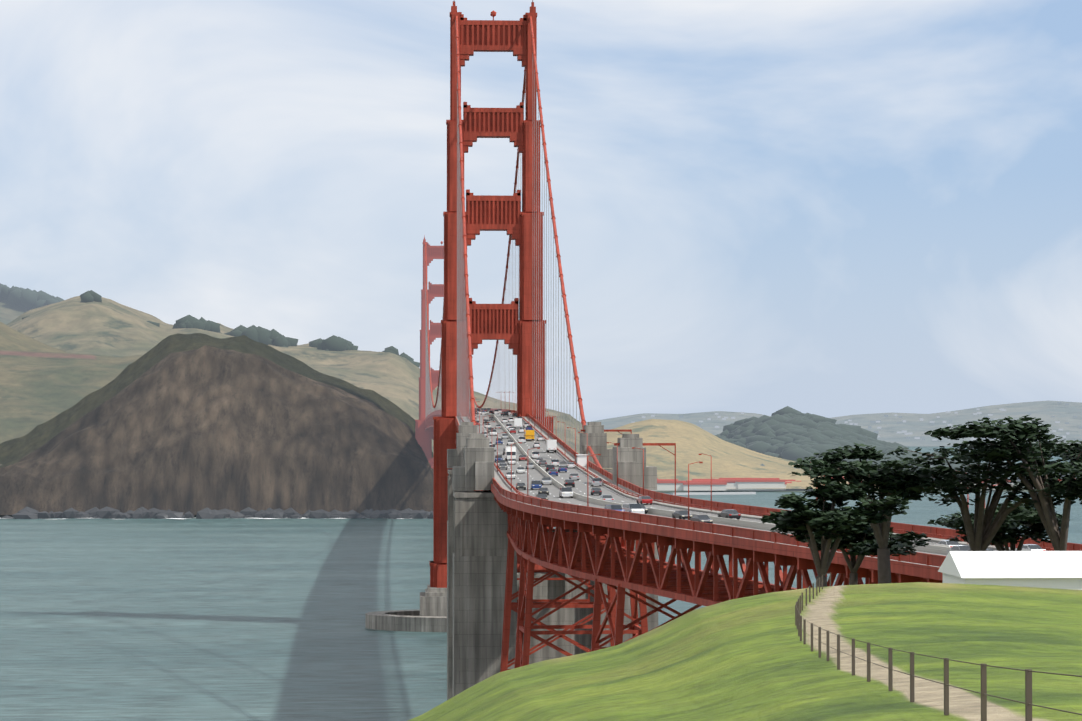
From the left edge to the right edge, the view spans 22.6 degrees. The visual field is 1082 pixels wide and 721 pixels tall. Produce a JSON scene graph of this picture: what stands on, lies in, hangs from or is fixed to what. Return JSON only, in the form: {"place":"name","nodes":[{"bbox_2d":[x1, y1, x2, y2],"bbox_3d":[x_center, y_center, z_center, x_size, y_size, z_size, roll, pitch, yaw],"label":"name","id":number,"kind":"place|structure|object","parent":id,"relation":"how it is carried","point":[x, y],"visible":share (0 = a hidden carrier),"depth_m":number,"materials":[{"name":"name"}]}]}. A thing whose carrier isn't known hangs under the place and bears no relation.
{"place":"outdoors","nodes":[
{"label":"outdoors","id":0,"kind":"place"},
{"bbox_2d":[0,299,31,324],"bbox_3d":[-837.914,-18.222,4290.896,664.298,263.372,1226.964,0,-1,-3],"label":"hill","id":1,"kind":"structure","parent":0,"point":[9,312],"depth_m":4459.72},
{"bbox_2d":[0,283,63,309],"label":"ridge trees","id":2,"kind":"object","parent":1,"relation":"on","point":[28,298],"visible":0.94,"depth_m":4480.01,"materials":[{"name":"plant"}]},
{"bbox_2d":[0,322,66,352],"bbox_3d":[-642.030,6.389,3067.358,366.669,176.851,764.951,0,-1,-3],"label":"hill","id":3,"kind":"structure","parent":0,"point":[11,339],"depth_m":3093.82,"materials":[{"name":"plant"}]},
{"bbox_2d":[0,333,432,514],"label":"rocky headland","id":4,"kind":"structure","parent":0,"point":[194,423],"depth_m":2189.51,"materials":[{"name":"brown stone"}]},
{"bbox_2d":[7,296,582,453],"bbox_3d":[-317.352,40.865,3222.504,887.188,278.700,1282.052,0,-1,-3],"label":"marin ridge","id":5,"kind":"structure","parent":0,"point":[107,327],"depth_m":3281.09,"materials":[{"name":"plant"}]},
{"bbox_2d":[0,350,142,465],"bbox_3d":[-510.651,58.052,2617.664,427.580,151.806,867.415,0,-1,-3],"label":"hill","id":6,"kind":"structure","parent":5,"relation":"on","point":[37,388],"depth_m":2573.45,"materials":[{"name":"plant"}]},
{"bbox_2d":[22,290,419,367],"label":"ridge trees","id":7,"kind":"object","parent":5,"relation":"on","point":[274,337],"visible":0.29,"depth_m":3481.45,"materials":[{"name":"green plant"}]},
{"bbox_2d":[425,409,505,429],"bbox_3d":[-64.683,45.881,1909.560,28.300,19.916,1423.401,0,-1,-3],"label":"deck","id":8,"kind":"structure","parent":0,"point":[429,420],"depth_m":1771.59,"materials":[{"name":"red metal"}]},
{"bbox_2d":[455,413,577,463],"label":"deck span","id":9,"kind":"object","parent":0,"point":[564,453],"visible":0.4,"depth_m":782.44,"materials":[{"name":"grey asphalt"}]},
{"bbox_2d":[490,430,496,435],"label":"car","id":10,"kind":"object","parent":9,"relation":"on","point":[493,432],"visible":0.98,"depth_m":822.54,"materials":[{"name":"paint"}]},
{"bbox_2d":[475,409,516,416],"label":"deck","id":11,"kind":"structure","parent":9,"relation":"on","point":[499,414],"depth_m":1041.16,"materials":[{"name":"white paint"}]},
{"bbox_2d":[495,455,502,461],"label":"car","id":12,"kind":"object","parent":9,"relation":"on","point":[500,457],"visible":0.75,"depth_m":662.08,"materials":[{"name":"paint"}]},
{"bbox_2d":[496,438,502,443],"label":"car","id":13,"kind":"object","parent":9,"relation":"on","point":[500,440],"visible":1,"depth_m":762.55,"materials":[{"name":"paint"}]},
{"bbox_2d":[505,447,515,460],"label":"truck","id":14,"kind":"object","parent":9,"relation":"on","point":[507,453],"visible":0.9,"depth_m":666.25,"materials":[{"name":"white metal"}]},
{"bbox_2d":[514,418,521,428],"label":"truck","id":15,"kind":"object","parent":9,"relation":"on","point":[517,422],"visible":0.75,"depth_m":875.77,"materials":[{"name":"white metal"}]},
{"bbox_2d":[518,437,525,442],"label":"car","id":16,"kind":"object","parent":9,"relation":"on","point":[521,439],"visible":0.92,"depth_m":769.54,"materials":[{"name":"paint"}]},
{"bbox_2d":[519,455,526,460],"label":"sedan","id":17,"kind":"object","parent":9,"relation":"on","point":[522,457],"visible":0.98,"depth_m":668.95,"materials":[{"name":"paint"}]},
{"bbox_2d":[526,425,531,429],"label":"car","id":18,"kind":"object","parent":9,"relation":"on","point":[528,427],"visible":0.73,"depth_m":860.00,"materials":[{"name":"paint"}]},
{"bbox_2d":[524,430,534,439],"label":"truck","id":19,"kind":"object","parent":9,"relation":"on","point":[528,434],"visible":0.79,"depth_m":784.64,"materials":[{"name":"yellow metal"}]},
{"bbox_2d":[531,452,539,457],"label":"car","id":20,"kind":"object","parent":9,"relation":"on","point":[535,454],"visible":0.94,"depth_m":679.71,"materials":[{"name":"paint"}]},
{"bbox_2d":[533,442,539,446],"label":"sedan","id":21,"kind":"object","parent":9,"relation":"on","point":[536,444],"visible":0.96,"depth_m":741.98,"materials":[{"name":"paint"}]},
{"bbox_2d":[546,440,556,451],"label":"truck","id":22,"kind":"object","parent":9,"relation":"on","point":[551,445],"visible":0.98,"depth_m":711.16,"materials":[{"name":"white metal"}]},
{"bbox_2d":[468,392,997,543],"bbox_3d":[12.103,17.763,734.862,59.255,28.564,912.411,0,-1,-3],"label":"lamp posts","id":23,"kind":"object","parent":9,"relation":"on","point":[600,454],"visible":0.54,"depth_m":460.15,"materials":[{"name":"red metal"}]},
{"bbox_2d":[0,447,1081,720],"bbox_3d":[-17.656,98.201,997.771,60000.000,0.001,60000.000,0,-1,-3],"label":"water","id":24,"kind":"structure","parent":0,"point":[182,619],"depth_m":1055.71,"materials":[{"name":"teal liquid"}]},
{"bbox_2d":[0,517,412,518],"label":"surf","id":25,"kind":"structure","parent":24,"relation":"on","point":[255,518],"depth_m":2108.39,"materials":[{"name":"liquid"}]},
{"bbox_2d":[1,506,432,518],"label":"shore rocks","id":26,"kind":"object","parent":24,"relation":"on","point":[106,512],"visible":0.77,"depth_m":2118.43,"materials":[{"name":"black stone"}]},
{"bbox_2d":[365,609,446,631],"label":"pier fender","id":27,"kind":"object","parent":24,"relation":"on","point":[412,620],"visible":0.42,"depth_m":977.41,"materials":[{"name":"concrete"}]},
{"bbox_2d":[420,584,446,615],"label":"tower pier","id":28,"kind":"structure","parent":24,"relation":"on","point":[433,601],"depth_m":983.96,"materials":[{"name":"concrete"}]},
{"bbox_2d":[429,0,552,587],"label":"tower","id":29,"kind":"structure","parent":28,"relation":"on","point":[511,325],"depth_m":996.21,"materials":[{"name":"red metal"}]},
{"bbox_2d":[425,16,601,490],"bbox_3d":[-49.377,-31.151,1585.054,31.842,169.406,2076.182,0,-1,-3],"label":"cables","id":30,"kind":"object","parent":29,"relation":"attached to","point":[576,377],"visible":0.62,"depth_m":847.04,"materials":[{"name":"red metal"}]},
{"bbox_2d":[425,69,576,451],"bbox_3d":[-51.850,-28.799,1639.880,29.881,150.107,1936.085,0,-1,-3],"label":"suspender ropes","id":31,"kind":"object","parent":30,"relation":"hanging from","point":[429,408],"visible":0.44,"depth_m":932.96,"materials":[{"name":"red metal"}]},
{"bbox_2d":[447,422,612,699],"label":"pylon","id":32,"kind":"object","parent":24,"relation":"on","point":[594,438],"visible":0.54,"depth_m":650.22,"materials":[{"name":"concrete"}]},
{"bbox_2d":[516,529,589,601],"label":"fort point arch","id":33,"kind":"structure","parent":32,"relation":"attached to","point":[561,600],"depth_m":566.69,"materials":[{"name":"red metal"}]},
{"bbox_2d":[474,459,613,526],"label":"bridge roadway","id":34,"kind":"structure","parent":33,"relation":"on","point":[595,471],"depth_m":585.50,"materials":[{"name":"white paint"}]},
{"bbox_2d":[498,463,506,469],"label":"sedan","id":35,"kind":"object","parent":34,"relation":"on","point":[502,465],"visible":0.92,"depth_m":615.94,"materials":[{"name":"paint"}]},
{"bbox_2d":[506,472,514,478],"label":"sedan","id":36,"kind":"object","parent":34,"relation":"on","point":[508,474],"visible":0.94,"depth_m":565.98,"materials":[{"name":"paint"}]},
{"bbox_2d":[516,467,524,472],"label":"sedan","id":37,"kind":"object","parent":34,"relation":"on","point":[520,469],"visible":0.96,"depth_m":596.04,"materials":[{"name":"paint"}]},
{"bbox_2d":[526,463,533,468],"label":"sedan","id":38,"kind":"object","parent":34,"relation":"on","point":[530,465],"visible":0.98,"depth_m":621.24,"materials":[{"name":"paint"}]},
{"bbox_2d":[538,460,546,465],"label":"sedan","id":39,"kind":"object","parent":34,"relation":"on","point":[542,462],"visible":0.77,"depth_m":636.41,"materials":[{"name":"paint"}]},
{"bbox_2d":[545,464,554,471],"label":"car","id":40,"kind":"object","parent":34,"relation":"on","point":[549,466],"visible":0.73,"depth_m":599.54,"materials":[{"name":"paint"}]},
{"bbox_2d":[548,469,557,475],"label":"sedan","id":41,"kind":"object","parent":34,"relation":"on","point":[552,471],"visible":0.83,"depth_m":581.61,"materials":[{"name":"paint"}]},
{"bbox_2d":[550,459,558,465],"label":"car","id":42,"kind":"object","parent":34,"relation":"on","point":[555,461],"visible":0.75,"depth_m":636.85,"materials":[{"name":"paint"}]},
{"bbox_2d":[558,466,566,471],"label":"sedan","id":43,"kind":"object","parent":34,"relation":"on","point":[562,468],"visible":0.98,"depth_m":601.51,"materials":[{"name":"paint"}]},
{"bbox_2d":[566,462,574,467],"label":"sedan","id":44,"kind":"object","parent":34,"relation":"on","point":[570,464],"visible":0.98,"depth_m":625.47,"materials":[{"name":"paint"}]},
{"bbox_2d":[569,473,578,479],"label":"sedan","id":45,"kind":"object","parent":34,"relation":"on","point":[574,476],"visible":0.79,"depth_m":560.40,"materials":[{"name":"paint"}]},
{"bbox_2d":[576,454,587,465],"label":"truck","id":46,"kind":"object","parent":34,"relation":"on","point":[581,459],"visible":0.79,"depth_m":631.20,"materials":[{"name":"white paint"}]},
{"bbox_2d":[452,434,657,696],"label":"pylon","id":47,"kind":"object","parent":24,"relation":"on","point":[480,530],"visible":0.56,"depth_m":534.28,"materials":[{"name":"concrete"}]},
{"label":"tower pier","id":48,"kind":"object","parent":24,"relation":"on","visible":0},
{"bbox_2d":[415,235,443,467],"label":"tower","id":49,"kind":"structure","parent":48,"relation":"on","point":[423,437],"depth_m":2273.68,"materials":[{"name":"red metal"}]},
{"bbox_2d":[0,0,1081,422],"label":"sky","id":50,"kind":"structure","parent":0,"point":[825,208],"materials":[{"name":"blue"}]},
{"bbox_2d":[581,430,631,433],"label":"sign gantry","id":51,"kind":"object","parent":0,"point":[619,431],"visible":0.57,"depth_m":656.76,"materials":[{"name":"red metal"}]},
{"bbox_2d":[614,443,675,495],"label":"sign gantry","id":52,"kind":"object","parent":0,"point":[658,444],"visible":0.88,"depth_m":542.91,"materials":[{"name":"red metal"}]},
{"bbox_2d":[671,492,755,494],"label":"pier","id":53,"kind":"structure","parent":0,"point":[714,493],"depth_m":2811.59,"materials":[{"name":"grey"}]},
{"bbox_2d":[602,419,847,488],"bbox_3d":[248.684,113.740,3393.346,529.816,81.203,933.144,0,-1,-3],"label":"golden hill","id":54,"kind":"structure","parent":0,"point":[693,442],"depth_m":3172.66,"materials":[{"name":"beige plant"}]},
{"bbox_2d":[408,582,1081,720],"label":"bluff ground","id":55,"kind":"structure","parent":0,"point":[751,658],"depth_m":91.31,"materials":[{"name":"green plant"}]},
{"bbox_2d":[760,479,911,586],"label":"tree","id":56,"kind":"object","parent":55,"relation":"on","point":[846,520],"depth_m":230.47,"materials":[{"name":"green plant"}]},
{"bbox_2d":[801,523,930,584],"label":"tree","id":57,"kind":"object","parent":55,"relation":"on","point":[868,546],"depth_m":260.14,"materials":[{"name":"green plant"}]},
{"bbox_2d":[788,443,962,583],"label":"tree","id":58,"kind":"object","parent":55,"relation":"on","point":[865,476],"depth_m":243.62,"materials":[{"name":"green plant"}]},
{"bbox_2d":[795,572,1081,720],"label":"fence","id":59,"kind":"object","parent":55,"relation":"on","point":[983,693],"visible":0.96,"depth_m":48.70,"materials":[{"name":"brown wood"}]},
{"bbox_2d":[927,502,1069,550],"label":"tree","id":60,"kind":"object","parent":55,"relation":"on","point":[1018,516],"depth_m":265.64,"materials":[{"name":"green plant"}]},
{"bbox_2d":[938,551,1081,589],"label":"building","id":61,"kind":"structure","parent":55,"relation":"on","point":[1053,569],"depth_m":192.90,"materials":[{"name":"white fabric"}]},
{"bbox_2d":[586,401,1081,446],"bbox_3d":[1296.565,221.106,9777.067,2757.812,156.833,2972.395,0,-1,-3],"label":"distant hills","id":62,"kind":"structure","parent":0,"point":[915,426],"depth_m":9554.54,"materials":[{"name":"grey"}]},
{"bbox_2d":[778,456,891,468],"bbox_3d":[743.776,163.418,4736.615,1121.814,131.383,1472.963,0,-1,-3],"label":"shoreline","id":63,"kind":"structure","parent":0,"point":[808,460],"depth_m":4174.57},
{"bbox_2d":[715,406,1005,470],"bbox_3d":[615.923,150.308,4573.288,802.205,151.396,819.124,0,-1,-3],"label":"hill","id":64,"kind":"structure","parent":63,"relation":"on","point":[788,433],"depth_m":4576.74,"materials":[{"name":"green plant"}]},
{"bbox_2d":[631,402,1081,440],"bbox_3d":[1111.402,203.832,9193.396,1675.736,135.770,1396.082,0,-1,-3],"label":"distant houses","id":65,"kind":"structure","parent":0,"point":[879,421],"depth_m":9360.38,"materials":[{"name":"grey"}]},
{"bbox_2d":[655,480,1065,492],"bbox_3d":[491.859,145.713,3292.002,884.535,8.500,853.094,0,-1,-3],"label":"shoreline","id":66,"kind":"structure","parent":0,"point":[794,490],"depth_m":2952.04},
{"bbox_2d":[651,477,786,490],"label":"waterfront buildings","id":67,"kind":"structure","parent":66,"relation":"on","point":[722,484],"depth_m":2930.41,"materials":[{"name":"red"}]},
{"bbox_2d":[761,463,1075,483],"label":"fort baker trees","id":68,"kind":"object","parent":66,"relation":"on","point":[762,464],"depth_m":3224.02,"materials":[{"name":"green plant"}]},
{"bbox_2d":[787,478,1060,489],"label":"fort baker buildings","id":69,"kind":"structure","parent":66,"relation":"on","point":[974,484],"depth_m":2996.37,"materials":[{"name":"grey"}]},
{"bbox_2d":[887,438,1081,550],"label":"cypress tree","id":70,"kind":"object","parent":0,"point":[968,479],"depth_m":249.89,"materials":[{"name":"green plant"}]},
{"bbox_2d":[924,415,1081,550],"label":"cypress tree","id":71,"kind":"object","parent":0,"point":[1015,430],"depth_m":242.09,"materials":[{"name":"green plant"}]},
{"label":"fort point ground","id":72,"kind":"structure","parent":0,"visible":0},
{"bbox_2d":[500,537,732,671],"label":"viaduct trestles","id":73,"kind":"object","parent":72,"relation":"on","point":[614,616],"visible":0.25,"depth_m":458.83,"materials":[{"name":"red metal"}]},
{"bbox_2d":[491,478,1081,605],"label":"bridge deck","id":74,"kind":"structure","parent":73,"relation":"on","point":[602,532],"depth_m":386.73,"materials":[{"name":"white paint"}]},
{"bbox_2d":[516,483,525,489],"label":"sedan","id":75,"kind":"object","parent":74,"relation":"on","point":[520,485],"visible":0.92,"depth_m":510.11,"materials":[{"name":"paint"}]},
{"bbox_2d":[531,480,541,489],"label":"suv","id":76,"kind":"object","parent":74,"relation":"on","point":[536,484],"visible":0.85,"depth_m":511.69,"materials":[{"name":"paint"}]},
{"bbox_2d":[535,494,547,499],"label":"sedan","id":77,"kind":"object","parent":74,"relation":"on","point":[543,496],"visible":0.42,"depth_m":455.78,"materials":[{"name":"paint"}]},
{"bbox_2d":[538,488,548,494],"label":"sedan","id":78,"kind":"object","parent":74,"relation":"on","point":[543,490],"visible":0.85,"depth_m":485.27,"materials":[{"name":"paint"}]},
{"bbox_2d":[541,477,551,484],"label":"sedan","id":79,"kind":"object","parent":74,"relation":"on","point":[545,480],"visible":0.96,"depth_m":537.43,"materials":[{"name":"paint"}]},
{"bbox_2d":[559,487,572,497],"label":"suv","id":80,"kind":"object","parent":74,"relation":"on","point":[565,491],"visible":1,"depth_m":473.24,"materials":[{"name":"paint"}]},
{"bbox_2d":[564,479,574,486],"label":"sedan","id":81,"kind":"object","parent":74,"relation":"on","point":[569,482],"visible":0.88,"depth_m":524.25,"materials":[{"name":"paint"}]},
{"bbox_2d":[591,478,601,485],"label":"car","id":82,"kind":"object","parent":74,"relation":"on","point":[596,481],"visible":0.98,"depth_m":528.89,"materials":[{"name":"paint"}]},
{"bbox_2d":[591,487,601,494],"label":"sedan","id":83,"kind":"object","parent":74,"relation":"on","point":[596,490],"visible":0.98,"depth_m":484.79,"materials":[{"name":"paint"}]},
{"bbox_2d":[598,495,613,501],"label":"sedan","id":84,"kind":"object","parent":74,"relation":"on","point":[610,498],"visible":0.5,"depth_m":448.54,"materials":[{"name":"paint"}]},
{"bbox_2d":[604,505,624,511],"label":"suv","id":85,"kind":"object","parent":74,"relation":"on","point":[615,507],"visible":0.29,"depth_m":404.91,"materials":[{"name":"paint"}]},
{"bbox_2d":[622,503,644,513],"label":"suv","id":86,"kind":"object","parent":74,"relation":"on","point":[632,507],"visible":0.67,"depth_m":405.55,"materials":[{"name":"paint"}]},
{"bbox_2d":[640,504,647,513],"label":"sedan","id":87,"kind":"object","parent":74,"relation":"on","point":[644,508],"visible":0.31,"depth_m":412.60,"materials":[{"name":"paint"}]},
{"bbox_2d":[636,496,652,504],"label":"sedan","id":88,"kind":"object","parent":74,"relation":"on","point":[644,499],"visible":0.94,"depth_m":445.73,"materials":[{"name":"paint"}]},
{"bbox_2d":[672,510,692,519],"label":"sedan","id":89,"kind":"object","parent":74,"relation":"on","point":[681,514],"visible":0.88,"depth_m":393.37,"materials":[{"name":"paint"}]},
{"bbox_2d":[690,515,712,523],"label":"sedan","id":90,"kind":"object","parent":74,"relation":"on","point":[702,518],"visible":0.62,"depth_m":377.54,"materials":[{"name":"paint"}]},
{"bbox_2d":[486,412,950,554],"bbox_3d":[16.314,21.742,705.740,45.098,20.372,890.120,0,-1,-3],"label":"median barrier","id":91,"kind":"object","parent":74,"relation":"on","point":[927,548],"visible":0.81,"depth_m":406.20,"materials":[{"name":"grey concrete"}]},
{"bbox_2d":[718,509,740,519],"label":"sedan","id":92,"kind":"object","parent":74,"relation":"on","point":[729,513],"visible":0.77,"depth_m":393.42,"materials":[{"name":"paint"}]},
{"bbox_2d":[935,540,959,546],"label":"sedan","id":93,"kind":"object","parent":74,"relation":"on","point":[945,543],"visible":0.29,"depth_m":315.19,"materials":[{"name":"paint"}]},
{"bbox_2d":[946,545,969,553],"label":"sedan","id":94,"kind":"object","parent":74,"relation":"on","point":[960,548],"visible":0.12,"depth_m":303.21,"materials":[{"name":"paint"}]},
{"bbox_2d":[1016,544,1044,550],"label":"sedan","id":95,"kind":"object","parent":74,"relation":"on","point":[1030,547],"visible":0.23,"depth_m":307.43,"materials":[{"name":"paint"}]}
]}

